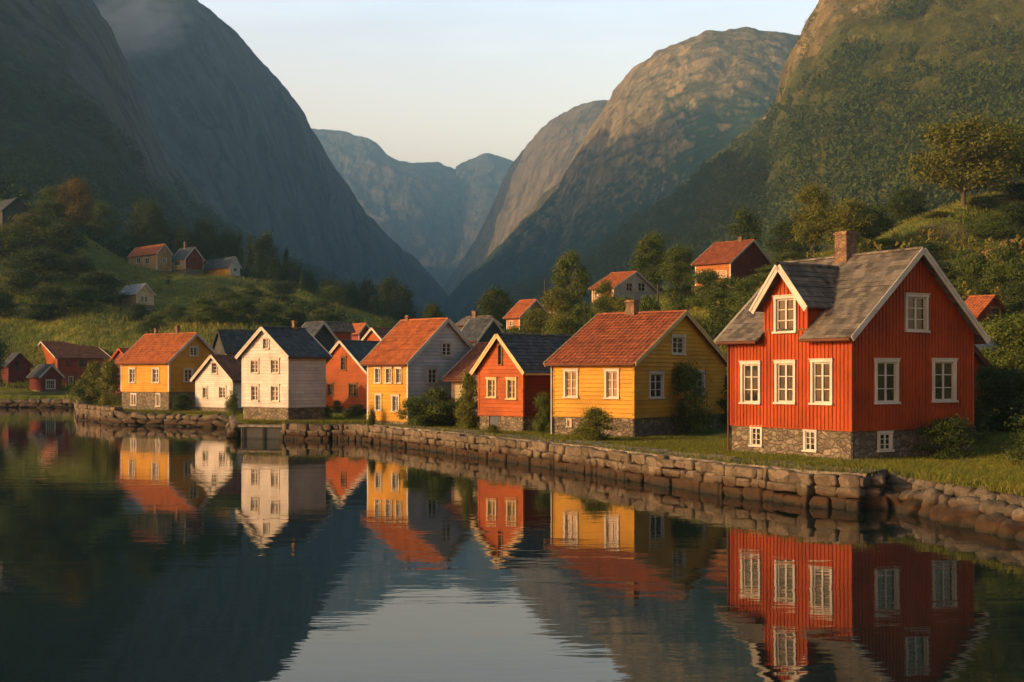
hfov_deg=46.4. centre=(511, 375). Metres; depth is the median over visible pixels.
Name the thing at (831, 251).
meadow grass
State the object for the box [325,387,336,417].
garden shrub
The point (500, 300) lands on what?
leafy tree
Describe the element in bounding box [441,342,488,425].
wooden house
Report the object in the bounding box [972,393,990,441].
garden shrub
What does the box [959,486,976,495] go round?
boulder
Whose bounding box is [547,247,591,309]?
leafy tree
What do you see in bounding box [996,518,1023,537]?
boulder
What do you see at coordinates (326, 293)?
leafy bush
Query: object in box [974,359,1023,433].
garden shrub
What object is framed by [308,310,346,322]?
leafy bush
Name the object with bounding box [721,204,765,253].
leafy tree
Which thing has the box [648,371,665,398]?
window
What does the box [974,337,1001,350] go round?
outbuilding
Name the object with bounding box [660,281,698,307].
leafy bush
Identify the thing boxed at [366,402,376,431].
garden shrub
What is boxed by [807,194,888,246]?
leafy tree
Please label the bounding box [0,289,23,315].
leafy bush
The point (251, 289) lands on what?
leafy bush
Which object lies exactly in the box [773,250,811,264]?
leafy bush
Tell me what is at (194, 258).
window
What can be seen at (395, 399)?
window
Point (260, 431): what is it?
boat slip
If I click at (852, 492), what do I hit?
quay wall
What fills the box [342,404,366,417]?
garden shrub
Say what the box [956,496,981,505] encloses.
boulder
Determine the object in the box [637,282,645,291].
window
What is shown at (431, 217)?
mountain
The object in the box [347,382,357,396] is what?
window
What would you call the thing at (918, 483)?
boulder
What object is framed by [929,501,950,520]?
boulder
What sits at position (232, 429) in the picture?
rock bank
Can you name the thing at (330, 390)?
window
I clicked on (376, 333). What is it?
wooden house
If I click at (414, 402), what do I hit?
garden shrub
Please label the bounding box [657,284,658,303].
utility pole
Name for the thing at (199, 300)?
leafy bush
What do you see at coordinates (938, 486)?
boulder
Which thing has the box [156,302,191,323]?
leafy bush
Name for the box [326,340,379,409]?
wooden house
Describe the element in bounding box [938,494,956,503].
boulder
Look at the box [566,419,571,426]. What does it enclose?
window
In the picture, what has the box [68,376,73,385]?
window
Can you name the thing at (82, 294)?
leafy bush
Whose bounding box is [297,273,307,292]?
conifer tree
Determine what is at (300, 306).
leafy bush
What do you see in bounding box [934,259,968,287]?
leafy bush
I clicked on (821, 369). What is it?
window
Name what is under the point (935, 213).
leafy bush
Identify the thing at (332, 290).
leafy bush
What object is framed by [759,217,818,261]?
leafy tree
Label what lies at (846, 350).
wooden house
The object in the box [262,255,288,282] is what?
leafy tree
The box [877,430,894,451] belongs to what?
window
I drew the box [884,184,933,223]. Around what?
leafy tree
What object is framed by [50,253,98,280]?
leafy bush
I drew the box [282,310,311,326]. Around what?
leafy bush
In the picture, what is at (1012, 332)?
garden shrub
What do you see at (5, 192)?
forest
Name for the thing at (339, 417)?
lawn grass
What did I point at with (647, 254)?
leafy tree
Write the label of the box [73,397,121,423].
retaining wall
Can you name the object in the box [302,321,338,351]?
wooden house
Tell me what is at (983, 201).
leafy bush
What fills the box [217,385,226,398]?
window
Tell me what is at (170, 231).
leafy tree
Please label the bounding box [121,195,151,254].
leafy tree
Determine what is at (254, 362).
window
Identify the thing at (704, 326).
leafy bush
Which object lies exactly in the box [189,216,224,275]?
leafy tree
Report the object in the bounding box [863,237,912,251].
leafy bush
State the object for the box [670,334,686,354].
window
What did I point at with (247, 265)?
conifer tree
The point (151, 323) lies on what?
leafy bush
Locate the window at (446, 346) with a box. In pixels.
[440,341,453,356]
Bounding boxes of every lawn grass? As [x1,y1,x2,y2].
[86,403,366,423]
[425,424,877,468]
[866,435,1023,492]
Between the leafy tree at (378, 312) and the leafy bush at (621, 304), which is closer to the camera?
the leafy bush at (621, 304)
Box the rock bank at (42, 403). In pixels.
[0,398,73,407]
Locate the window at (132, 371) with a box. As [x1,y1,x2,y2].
[128,367,135,382]
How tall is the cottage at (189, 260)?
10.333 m
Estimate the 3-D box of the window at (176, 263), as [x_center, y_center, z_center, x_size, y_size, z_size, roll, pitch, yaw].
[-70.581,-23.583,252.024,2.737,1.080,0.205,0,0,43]
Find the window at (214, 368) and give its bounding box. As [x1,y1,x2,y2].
[210,361,217,373]
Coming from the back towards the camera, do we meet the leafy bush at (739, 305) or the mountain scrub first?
the mountain scrub
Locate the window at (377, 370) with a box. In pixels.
[373,367,381,383]
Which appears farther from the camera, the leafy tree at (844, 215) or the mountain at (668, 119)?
the mountain at (668, 119)
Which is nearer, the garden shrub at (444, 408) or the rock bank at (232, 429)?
the garden shrub at (444, 408)
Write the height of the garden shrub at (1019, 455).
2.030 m
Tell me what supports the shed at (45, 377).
on the ground at (14, 393)
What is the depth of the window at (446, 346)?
67.25 m
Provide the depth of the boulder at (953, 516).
29.36 m
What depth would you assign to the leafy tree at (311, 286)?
276.21 m
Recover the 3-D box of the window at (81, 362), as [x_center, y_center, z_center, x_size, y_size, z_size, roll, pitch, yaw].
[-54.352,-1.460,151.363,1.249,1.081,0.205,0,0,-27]
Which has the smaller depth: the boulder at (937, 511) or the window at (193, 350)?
the boulder at (937, 511)
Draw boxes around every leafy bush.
[0,247,52,276]
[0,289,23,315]
[1,266,43,294]
[6,246,75,282]
[16,282,78,320]
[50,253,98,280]
[61,283,108,307]
[69,268,129,303]
[89,280,119,303]
[123,302,153,321]
[132,313,169,334]
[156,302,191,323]
[177,296,220,322]
[188,300,230,324]
[208,286,234,306]
[208,287,243,309]
[211,299,255,322]
[228,297,259,317]
[238,283,268,296]
[247,300,292,325]
[263,279,299,299]
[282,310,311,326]
[290,299,312,311]
[304,305,340,322]
[308,298,334,313]
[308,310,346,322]
[315,285,352,305]
[316,284,346,300]
[375,320,397,327]
[503,325,522,332]
[508,308,552,335]
[537,313,576,336]
[566,296,594,334]
[607,295,640,312]
[639,292,661,310]
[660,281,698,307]
[661,298,694,316]
[679,263,723,307]
[694,273,746,310]
[694,314,716,340]
[699,301,736,345]
[719,295,749,346]
[721,275,756,312]
[747,262,775,285]
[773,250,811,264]
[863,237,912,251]
[905,238,960,261]
[918,211,954,217]
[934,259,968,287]
[946,251,1000,300]
[960,212,1021,238]
[966,196,1004,207]
[971,235,1023,298]
[987,180,1023,200]
[989,200,1023,226]
[997,280,1023,315]
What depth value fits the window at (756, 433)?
42.45 m
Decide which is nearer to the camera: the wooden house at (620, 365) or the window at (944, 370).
the window at (944, 370)
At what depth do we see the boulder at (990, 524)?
28.08 m
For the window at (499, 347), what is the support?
in the wooden house at (512, 371)
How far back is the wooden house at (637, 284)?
129.89 m
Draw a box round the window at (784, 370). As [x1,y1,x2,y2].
[772,360,796,403]
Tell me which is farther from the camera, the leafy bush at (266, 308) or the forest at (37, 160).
the forest at (37, 160)
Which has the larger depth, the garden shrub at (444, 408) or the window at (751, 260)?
the window at (751, 260)
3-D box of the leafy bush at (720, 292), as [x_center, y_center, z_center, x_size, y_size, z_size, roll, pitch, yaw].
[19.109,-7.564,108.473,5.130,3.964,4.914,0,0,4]
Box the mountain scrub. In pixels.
[596,0,1023,287]
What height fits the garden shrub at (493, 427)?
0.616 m
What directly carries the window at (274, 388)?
in the wooden house at (284, 373)
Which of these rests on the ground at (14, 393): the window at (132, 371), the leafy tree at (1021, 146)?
the leafy tree at (1021, 146)
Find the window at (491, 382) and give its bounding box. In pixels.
[485,377,497,397]
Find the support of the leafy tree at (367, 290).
on the ground at (14, 393)
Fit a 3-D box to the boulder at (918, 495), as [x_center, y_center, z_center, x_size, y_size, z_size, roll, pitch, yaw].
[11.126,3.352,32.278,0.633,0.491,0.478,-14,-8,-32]
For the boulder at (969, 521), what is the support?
in the water
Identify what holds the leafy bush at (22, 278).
on the ground at (14, 393)
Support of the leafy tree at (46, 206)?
on the ground at (14, 393)
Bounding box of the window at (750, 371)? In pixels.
[738,360,761,403]
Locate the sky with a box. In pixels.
[198,0,818,168]
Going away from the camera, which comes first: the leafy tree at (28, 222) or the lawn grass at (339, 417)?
the lawn grass at (339, 417)
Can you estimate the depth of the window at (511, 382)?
59.05 m
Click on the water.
(134, 553)
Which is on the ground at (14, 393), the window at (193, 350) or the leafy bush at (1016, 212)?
the leafy bush at (1016, 212)
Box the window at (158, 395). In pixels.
[155,393,160,406]
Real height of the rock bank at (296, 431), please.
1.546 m
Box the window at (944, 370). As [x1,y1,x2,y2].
[931,358,958,402]
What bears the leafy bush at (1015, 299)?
on the ground at (14, 393)
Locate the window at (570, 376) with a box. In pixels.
[562,368,578,397]
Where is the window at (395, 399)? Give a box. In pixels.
[390,394,399,411]
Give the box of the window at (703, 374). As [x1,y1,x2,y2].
[691,370,704,395]
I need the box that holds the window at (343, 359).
[340,356,346,369]
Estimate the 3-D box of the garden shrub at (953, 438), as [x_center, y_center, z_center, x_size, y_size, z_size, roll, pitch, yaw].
[14.651,2.076,40.285,2.680,1.727,2.738,0,0,-16]
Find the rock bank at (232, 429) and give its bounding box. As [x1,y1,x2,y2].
[109,410,241,437]
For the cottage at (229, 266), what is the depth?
251.93 m
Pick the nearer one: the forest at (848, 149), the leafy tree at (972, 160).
the leafy tree at (972, 160)
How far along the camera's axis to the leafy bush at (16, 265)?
203.12 m
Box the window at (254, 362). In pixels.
[249,358,259,373]
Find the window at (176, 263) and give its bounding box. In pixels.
[174,260,180,265]
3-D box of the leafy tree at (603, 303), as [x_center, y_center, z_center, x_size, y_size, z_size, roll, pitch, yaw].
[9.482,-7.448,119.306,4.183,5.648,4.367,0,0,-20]
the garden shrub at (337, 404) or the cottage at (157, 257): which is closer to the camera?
the garden shrub at (337, 404)
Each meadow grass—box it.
[477,177,1023,429]
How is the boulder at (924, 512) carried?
in the water
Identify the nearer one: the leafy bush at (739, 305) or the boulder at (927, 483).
the boulder at (927, 483)
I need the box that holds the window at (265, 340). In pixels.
[261,337,269,349]
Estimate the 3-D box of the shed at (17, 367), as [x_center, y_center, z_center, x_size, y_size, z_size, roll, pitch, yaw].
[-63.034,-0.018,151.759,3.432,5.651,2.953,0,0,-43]
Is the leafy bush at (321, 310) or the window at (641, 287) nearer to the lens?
the window at (641, 287)
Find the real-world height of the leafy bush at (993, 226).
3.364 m
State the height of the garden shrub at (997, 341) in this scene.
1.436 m
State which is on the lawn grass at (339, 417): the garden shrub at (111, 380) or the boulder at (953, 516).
the garden shrub at (111, 380)
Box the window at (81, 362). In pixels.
[78,359,87,367]
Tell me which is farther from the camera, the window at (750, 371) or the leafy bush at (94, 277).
the leafy bush at (94, 277)
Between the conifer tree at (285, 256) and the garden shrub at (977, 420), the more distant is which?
the conifer tree at (285, 256)
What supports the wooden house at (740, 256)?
on the ground at (14, 393)
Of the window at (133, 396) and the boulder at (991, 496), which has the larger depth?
the window at (133, 396)
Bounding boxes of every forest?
[0,80,446,318]
[0,175,245,278]
[447,0,1023,323]
[479,231,883,328]
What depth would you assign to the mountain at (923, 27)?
683.32 m
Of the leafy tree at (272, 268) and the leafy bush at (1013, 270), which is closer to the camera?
the leafy bush at (1013, 270)
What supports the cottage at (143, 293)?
on the ground at (14, 393)
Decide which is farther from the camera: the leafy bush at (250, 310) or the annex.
the leafy bush at (250, 310)
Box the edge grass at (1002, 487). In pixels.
[122,409,1023,495]
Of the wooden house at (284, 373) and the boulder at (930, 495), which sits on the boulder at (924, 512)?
the boulder at (930, 495)
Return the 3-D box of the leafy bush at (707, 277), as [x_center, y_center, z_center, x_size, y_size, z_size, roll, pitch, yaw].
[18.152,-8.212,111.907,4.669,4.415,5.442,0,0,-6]
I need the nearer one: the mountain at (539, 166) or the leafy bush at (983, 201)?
the leafy bush at (983, 201)
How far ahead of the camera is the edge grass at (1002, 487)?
35.02 m
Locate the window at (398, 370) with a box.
[394,367,401,383]
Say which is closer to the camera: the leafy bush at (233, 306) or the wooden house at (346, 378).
the wooden house at (346, 378)
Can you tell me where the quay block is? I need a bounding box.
[442,432,464,447]
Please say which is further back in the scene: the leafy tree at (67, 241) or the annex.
the leafy tree at (67, 241)
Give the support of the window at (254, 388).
in the wooden house at (284, 373)
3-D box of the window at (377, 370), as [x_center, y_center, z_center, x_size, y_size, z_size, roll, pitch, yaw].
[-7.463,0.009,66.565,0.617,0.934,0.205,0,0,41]
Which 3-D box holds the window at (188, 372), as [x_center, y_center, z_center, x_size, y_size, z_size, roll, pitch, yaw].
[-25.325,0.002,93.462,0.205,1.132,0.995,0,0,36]
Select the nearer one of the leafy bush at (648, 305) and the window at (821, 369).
the window at (821, 369)
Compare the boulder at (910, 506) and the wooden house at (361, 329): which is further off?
the wooden house at (361, 329)
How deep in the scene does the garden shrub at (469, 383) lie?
61.24 m
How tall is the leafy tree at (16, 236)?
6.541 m
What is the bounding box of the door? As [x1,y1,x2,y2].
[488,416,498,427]
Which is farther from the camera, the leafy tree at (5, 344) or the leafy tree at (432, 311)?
the leafy tree at (432, 311)
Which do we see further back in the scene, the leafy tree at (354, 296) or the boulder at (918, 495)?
the leafy tree at (354, 296)
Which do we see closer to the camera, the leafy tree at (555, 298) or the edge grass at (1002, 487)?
the edge grass at (1002, 487)
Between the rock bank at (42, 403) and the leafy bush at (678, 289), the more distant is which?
the rock bank at (42, 403)
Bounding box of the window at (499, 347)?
[496,344,502,364]
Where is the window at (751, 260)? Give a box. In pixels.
[748,258,753,265]
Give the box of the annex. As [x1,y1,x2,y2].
[974,345,993,418]
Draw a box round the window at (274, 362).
[269,358,279,373]
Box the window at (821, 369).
[808,358,833,404]
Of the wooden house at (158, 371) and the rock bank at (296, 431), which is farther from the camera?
the wooden house at (158, 371)
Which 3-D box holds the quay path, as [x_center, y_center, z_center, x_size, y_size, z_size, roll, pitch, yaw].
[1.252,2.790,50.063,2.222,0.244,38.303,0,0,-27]
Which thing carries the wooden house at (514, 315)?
on the ground at (14, 393)
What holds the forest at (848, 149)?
on the mountain at (923, 27)
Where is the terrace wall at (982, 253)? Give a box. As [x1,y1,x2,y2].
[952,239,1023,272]
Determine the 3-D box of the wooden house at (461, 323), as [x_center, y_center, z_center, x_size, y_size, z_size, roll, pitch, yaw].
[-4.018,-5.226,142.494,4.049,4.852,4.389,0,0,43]
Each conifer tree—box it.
[162,225,174,257]
[236,228,244,276]
[244,235,253,278]
[249,250,267,280]
[282,247,288,266]
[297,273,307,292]
[316,279,326,295]
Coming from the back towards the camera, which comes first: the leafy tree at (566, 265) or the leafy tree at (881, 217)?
the leafy tree at (566, 265)
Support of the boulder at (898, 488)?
on the boulder at (894, 499)
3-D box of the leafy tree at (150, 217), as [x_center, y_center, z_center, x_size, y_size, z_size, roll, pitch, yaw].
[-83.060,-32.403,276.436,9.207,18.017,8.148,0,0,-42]
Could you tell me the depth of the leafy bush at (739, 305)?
87.82 m
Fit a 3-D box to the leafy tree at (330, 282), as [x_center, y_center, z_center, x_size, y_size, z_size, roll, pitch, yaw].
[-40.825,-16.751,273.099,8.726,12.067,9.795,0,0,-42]
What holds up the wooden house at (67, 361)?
on the ground at (14, 393)
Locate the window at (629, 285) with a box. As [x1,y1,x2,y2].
[625,282,632,291]
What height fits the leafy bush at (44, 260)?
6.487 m
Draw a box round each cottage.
[116,283,155,312]
[127,243,172,273]
[171,242,204,276]
[203,256,241,277]
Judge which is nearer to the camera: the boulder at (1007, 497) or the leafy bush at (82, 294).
the boulder at (1007, 497)
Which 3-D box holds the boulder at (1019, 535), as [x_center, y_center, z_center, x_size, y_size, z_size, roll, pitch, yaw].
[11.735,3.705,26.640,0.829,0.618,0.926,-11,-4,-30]
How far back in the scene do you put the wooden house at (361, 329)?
138.45 m
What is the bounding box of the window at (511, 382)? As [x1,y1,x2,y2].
[505,377,517,399]
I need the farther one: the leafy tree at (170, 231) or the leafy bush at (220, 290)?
the leafy tree at (170, 231)
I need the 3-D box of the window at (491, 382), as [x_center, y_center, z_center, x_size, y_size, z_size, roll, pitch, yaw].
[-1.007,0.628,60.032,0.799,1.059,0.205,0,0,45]
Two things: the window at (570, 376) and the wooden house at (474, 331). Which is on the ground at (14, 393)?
the wooden house at (474, 331)
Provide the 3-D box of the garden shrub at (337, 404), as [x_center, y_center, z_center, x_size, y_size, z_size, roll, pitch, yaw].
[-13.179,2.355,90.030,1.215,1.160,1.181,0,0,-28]
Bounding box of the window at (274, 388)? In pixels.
[269,384,279,401]
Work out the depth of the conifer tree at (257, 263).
261.71 m
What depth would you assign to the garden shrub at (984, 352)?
57.84 m
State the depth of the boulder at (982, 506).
29.13 m
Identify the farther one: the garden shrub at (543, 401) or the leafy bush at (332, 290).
the leafy bush at (332, 290)
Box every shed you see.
[1,353,33,384]
[26,364,64,392]
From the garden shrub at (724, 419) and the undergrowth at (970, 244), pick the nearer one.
the garden shrub at (724, 419)
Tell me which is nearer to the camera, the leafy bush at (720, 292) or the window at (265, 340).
the window at (265, 340)
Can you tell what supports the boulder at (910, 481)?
on the boulder at (898, 488)
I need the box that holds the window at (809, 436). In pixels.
[801,429,817,452]
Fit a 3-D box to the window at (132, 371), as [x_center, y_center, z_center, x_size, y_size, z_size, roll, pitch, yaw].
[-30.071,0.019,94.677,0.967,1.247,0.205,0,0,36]
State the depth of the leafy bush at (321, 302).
203.21 m
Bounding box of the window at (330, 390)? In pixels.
[326,382,333,395]
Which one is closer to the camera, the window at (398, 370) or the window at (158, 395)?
the window at (398, 370)
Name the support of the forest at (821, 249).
on the ground at (14, 393)
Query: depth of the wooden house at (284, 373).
72.36 m
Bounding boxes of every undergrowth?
[31,209,395,327]
[505,175,1023,332]
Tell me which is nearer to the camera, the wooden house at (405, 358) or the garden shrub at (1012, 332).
the garden shrub at (1012, 332)
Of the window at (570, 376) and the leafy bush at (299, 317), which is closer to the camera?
the window at (570, 376)
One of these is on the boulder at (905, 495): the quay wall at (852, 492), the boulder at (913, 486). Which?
the boulder at (913, 486)
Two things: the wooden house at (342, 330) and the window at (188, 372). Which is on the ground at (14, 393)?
the wooden house at (342, 330)
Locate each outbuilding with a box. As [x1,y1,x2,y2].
[110,348,129,393]
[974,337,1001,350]
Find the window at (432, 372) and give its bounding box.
[427,367,439,383]
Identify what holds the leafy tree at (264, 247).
on the ground at (14, 393)
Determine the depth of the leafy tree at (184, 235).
275.14 m
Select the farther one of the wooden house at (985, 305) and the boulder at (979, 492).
the wooden house at (985, 305)
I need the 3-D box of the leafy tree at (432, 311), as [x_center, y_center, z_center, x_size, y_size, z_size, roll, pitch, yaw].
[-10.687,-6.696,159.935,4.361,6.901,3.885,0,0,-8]
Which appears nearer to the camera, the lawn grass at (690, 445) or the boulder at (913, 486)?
the boulder at (913, 486)
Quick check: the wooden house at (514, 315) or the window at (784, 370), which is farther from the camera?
the wooden house at (514, 315)
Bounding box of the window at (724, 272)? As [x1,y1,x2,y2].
[717,270,727,277]
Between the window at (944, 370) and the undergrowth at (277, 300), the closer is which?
the window at (944, 370)
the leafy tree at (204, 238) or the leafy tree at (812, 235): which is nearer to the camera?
the leafy tree at (812, 235)
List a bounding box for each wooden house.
[38,341,110,385]
[115,326,217,409]
[190,354,242,412]
[211,329,255,354]
[235,320,332,420]
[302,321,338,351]
[325,321,355,339]
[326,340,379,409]
[352,323,369,339]
[359,315,472,424]
[361,327,391,340]
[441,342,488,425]
[455,311,502,330]
[461,318,503,345]
[469,333,572,431]
[503,299,547,329]
[543,300,726,436]
[588,271,656,311]
[691,237,772,291]
[714,231,990,460]
[964,295,1009,324]
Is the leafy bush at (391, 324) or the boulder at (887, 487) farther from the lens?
the leafy bush at (391, 324)
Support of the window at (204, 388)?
in the wooden house at (213, 377)
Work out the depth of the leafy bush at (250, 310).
179.18 m
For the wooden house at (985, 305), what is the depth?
85.93 m
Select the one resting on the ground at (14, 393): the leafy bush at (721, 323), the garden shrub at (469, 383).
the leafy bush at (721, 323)
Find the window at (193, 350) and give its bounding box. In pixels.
[189,346,198,355]
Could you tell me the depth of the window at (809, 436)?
40.31 m
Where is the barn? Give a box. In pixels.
[0,197,31,226]
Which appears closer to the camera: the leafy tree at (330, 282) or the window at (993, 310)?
the window at (993, 310)
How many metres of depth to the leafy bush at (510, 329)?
117.65 m
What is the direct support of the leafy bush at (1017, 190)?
on the ground at (14, 393)
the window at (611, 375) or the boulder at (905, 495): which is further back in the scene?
the window at (611, 375)
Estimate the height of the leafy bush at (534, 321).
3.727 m
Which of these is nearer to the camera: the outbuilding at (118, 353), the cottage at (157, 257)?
the outbuilding at (118, 353)
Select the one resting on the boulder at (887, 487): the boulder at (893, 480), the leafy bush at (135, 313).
the boulder at (893, 480)
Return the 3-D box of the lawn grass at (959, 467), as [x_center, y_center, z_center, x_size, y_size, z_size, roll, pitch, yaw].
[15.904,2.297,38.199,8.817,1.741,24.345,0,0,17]
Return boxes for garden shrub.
[69,359,110,404]
[69,377,97,404]
[95,357,120,405]
[165,391,193,411]
[224,378,242,427]
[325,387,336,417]
[331,399,343,412]
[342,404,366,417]
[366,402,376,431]
[393,395,432,425]
[410,382,475,426]
[453,368,478,429]
[485,424,503,433]
[528,390,552,432]
[567,405,619,441]
[664,358,721,432]
[714,371,726,425]
[908,413,986,460]
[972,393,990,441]
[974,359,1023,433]
[975,303,1023,376]
[978,344,1006,363]
[980,367,1023,429]
[994,335,1009,351]
[994,407,1023,464]
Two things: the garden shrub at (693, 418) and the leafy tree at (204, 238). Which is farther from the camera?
the leafy tree at (204, 238)
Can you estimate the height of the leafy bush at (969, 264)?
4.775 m
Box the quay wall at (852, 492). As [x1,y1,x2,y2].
[332,423,889,510]
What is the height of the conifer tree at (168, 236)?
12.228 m
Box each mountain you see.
[0,0,337,283]
[93,0,447,313]
[311,128,512,287]
[443,27,799,319]
[443,100,607,295]
[453,0,1023,321]
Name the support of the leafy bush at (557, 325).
on the ground at (14, 393)
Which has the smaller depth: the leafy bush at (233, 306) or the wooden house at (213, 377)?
the wooden house at (213, 377)
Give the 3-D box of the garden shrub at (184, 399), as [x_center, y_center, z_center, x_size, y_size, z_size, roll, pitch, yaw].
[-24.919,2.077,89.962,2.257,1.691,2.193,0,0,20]
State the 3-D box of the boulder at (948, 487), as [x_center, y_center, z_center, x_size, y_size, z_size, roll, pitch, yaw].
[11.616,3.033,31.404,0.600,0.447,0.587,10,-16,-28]
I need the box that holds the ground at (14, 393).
[0,181,1023,493]
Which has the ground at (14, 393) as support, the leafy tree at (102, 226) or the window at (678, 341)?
the leafy tree at (102, 226)
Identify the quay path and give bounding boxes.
[366,423,887,476]
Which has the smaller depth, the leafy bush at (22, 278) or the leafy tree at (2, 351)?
the leafy tree at (2, 351)
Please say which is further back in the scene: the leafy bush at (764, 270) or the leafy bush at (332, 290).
the leafy bush at (332, 290)
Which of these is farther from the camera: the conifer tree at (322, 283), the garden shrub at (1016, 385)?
the conifer tree at (322, 283)
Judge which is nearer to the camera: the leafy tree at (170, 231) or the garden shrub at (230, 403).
the garden shrub at (230, 403)
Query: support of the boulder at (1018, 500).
on the boulder at (1009, 509)
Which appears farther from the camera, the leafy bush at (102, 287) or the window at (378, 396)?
the leafy bush at (102, 287)
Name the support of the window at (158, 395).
in the wooden house at (158, 371)
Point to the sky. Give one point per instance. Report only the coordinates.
(450, 83)
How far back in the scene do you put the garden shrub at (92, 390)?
105.40 m
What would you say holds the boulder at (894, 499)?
in the water
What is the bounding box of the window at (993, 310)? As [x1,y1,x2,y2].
[990,306,1000,316]
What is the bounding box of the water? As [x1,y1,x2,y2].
[0,407,1023,681]
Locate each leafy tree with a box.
[0,209,64,248]
[0,225,43,258]
[0,333,13,360]
[0,341,11,383]
[24,183,73,224]
[37,217,90,260]
[52,175,98,232]
[84,199,122,245]
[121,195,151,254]
[132,197,169,246]
[143,222,175,249]
[170,224,195,256]
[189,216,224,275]
[218,226,243,273]
[249,225,283,278]
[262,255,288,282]
[278,256,311,288]
[303,268,319,293]
[314,275,351,306]
[342,281,365,310]
[357,275,381,311]
[370,289,392,316]
[374,271,404,321]
[386,279,417,321]
[422,300,445,319]
[474,284,516,329]
[536,286,576,320]
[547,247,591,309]
[588,275,620,316]
[625,229,675,286]
[655,241,697,286]
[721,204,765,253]
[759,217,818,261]
[786,181,837,257]
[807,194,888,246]
[854,204,899,242]
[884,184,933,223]
[889,107,1023,207]
[983,118,1023,183]
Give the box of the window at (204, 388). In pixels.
[201,386,207,398]
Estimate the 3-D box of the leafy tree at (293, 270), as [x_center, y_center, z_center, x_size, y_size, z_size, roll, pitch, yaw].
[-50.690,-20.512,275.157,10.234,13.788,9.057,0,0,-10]
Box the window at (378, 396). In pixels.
[373,393,382,410]
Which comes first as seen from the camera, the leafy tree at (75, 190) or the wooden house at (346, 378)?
the wooden house at (346, 378)
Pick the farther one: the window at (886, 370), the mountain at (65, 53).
the mountain at (65, 53)
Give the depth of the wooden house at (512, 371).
59.56 m
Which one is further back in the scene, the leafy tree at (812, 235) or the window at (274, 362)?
the leafy tree at (812, 235)
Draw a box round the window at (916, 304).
[904,292,930,332]
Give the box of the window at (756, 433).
[748,425,762,446]
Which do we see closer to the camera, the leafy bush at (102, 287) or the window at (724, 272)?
the window at (724, 272)
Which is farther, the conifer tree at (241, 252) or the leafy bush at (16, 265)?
the conifer tree at (241, 252)
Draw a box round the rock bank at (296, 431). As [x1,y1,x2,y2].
[279,423,333,439]
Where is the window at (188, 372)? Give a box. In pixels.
[183,368,193,381]
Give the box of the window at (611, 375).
[603,368,619,398]
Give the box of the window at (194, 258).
[192,256,196,264]
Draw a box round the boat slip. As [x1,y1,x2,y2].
[238,424,284,438]
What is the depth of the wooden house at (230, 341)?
123.35 m
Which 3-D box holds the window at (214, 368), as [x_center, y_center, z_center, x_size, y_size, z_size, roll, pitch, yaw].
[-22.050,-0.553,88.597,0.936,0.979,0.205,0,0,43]
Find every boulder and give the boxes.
[881,491,902,508]
[884,483,890,490]
[887,471,909,484]
[889,483,911,492]
[896,499,922,514]
[899,489,919,501]
[907,477,914,484]
[911,481,920,490]
[913,489,925,500]
[914,478,923,490]
[918,505,933,516]
[921,487,943,507]
[922,479,941,488]
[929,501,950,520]
[935,483,945,491]
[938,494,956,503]
[939,504,982,525]
[943,482,956,496]
[948,497,957,507]
[953,484,966,496]
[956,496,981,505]
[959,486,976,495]
[960,513,985,528]
[974,485,998,496]
[975,512,1009,533]
[979,499,994,513]
[980,493,998,500]
[985,500,1009,514]
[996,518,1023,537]
[1000,491,1023,503]
[1004,504,1019,517]
[1011,507,1023,521]
[1012,495,1023,506]
[1015,531,1023,541]
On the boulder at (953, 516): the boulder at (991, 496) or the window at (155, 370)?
the boulder at (991, 496)
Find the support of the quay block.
on the quay wall at (852, 492)
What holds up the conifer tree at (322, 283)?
on the ground at (14, 393)
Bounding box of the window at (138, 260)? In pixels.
[136,257,140,263]
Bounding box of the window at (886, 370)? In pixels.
[874,358,900,403]
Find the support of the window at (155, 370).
in the wooden house at (158, 371)
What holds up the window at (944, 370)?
in the wooden house at (846, 350)
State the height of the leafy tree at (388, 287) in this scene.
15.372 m
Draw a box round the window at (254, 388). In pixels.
[249,384,259,401]
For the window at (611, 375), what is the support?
in the wooden house at (620, 365)
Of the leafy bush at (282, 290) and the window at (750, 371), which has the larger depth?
the leafy bush at (282, 290)
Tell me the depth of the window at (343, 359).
95.00 m
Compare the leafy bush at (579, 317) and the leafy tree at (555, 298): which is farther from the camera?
the leafy tree at (555, 298)
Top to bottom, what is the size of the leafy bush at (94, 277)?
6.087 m
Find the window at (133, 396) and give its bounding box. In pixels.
[130,393,136,405]
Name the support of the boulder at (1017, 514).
on the boulder at (1010, 528)
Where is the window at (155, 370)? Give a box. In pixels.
[151,367,159,382]
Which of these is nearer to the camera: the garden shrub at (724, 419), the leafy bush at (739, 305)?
the garden shrub at (724, 419)
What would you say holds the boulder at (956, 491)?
on the boulder at (942, 498)
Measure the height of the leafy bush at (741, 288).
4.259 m
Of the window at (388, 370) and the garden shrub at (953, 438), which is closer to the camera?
the garden shrub at (953, 438)
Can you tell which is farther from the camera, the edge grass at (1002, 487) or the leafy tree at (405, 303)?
the leafy tree at (405, 303)
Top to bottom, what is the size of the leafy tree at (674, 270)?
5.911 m
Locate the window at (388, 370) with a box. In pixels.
[384,367,392,383]

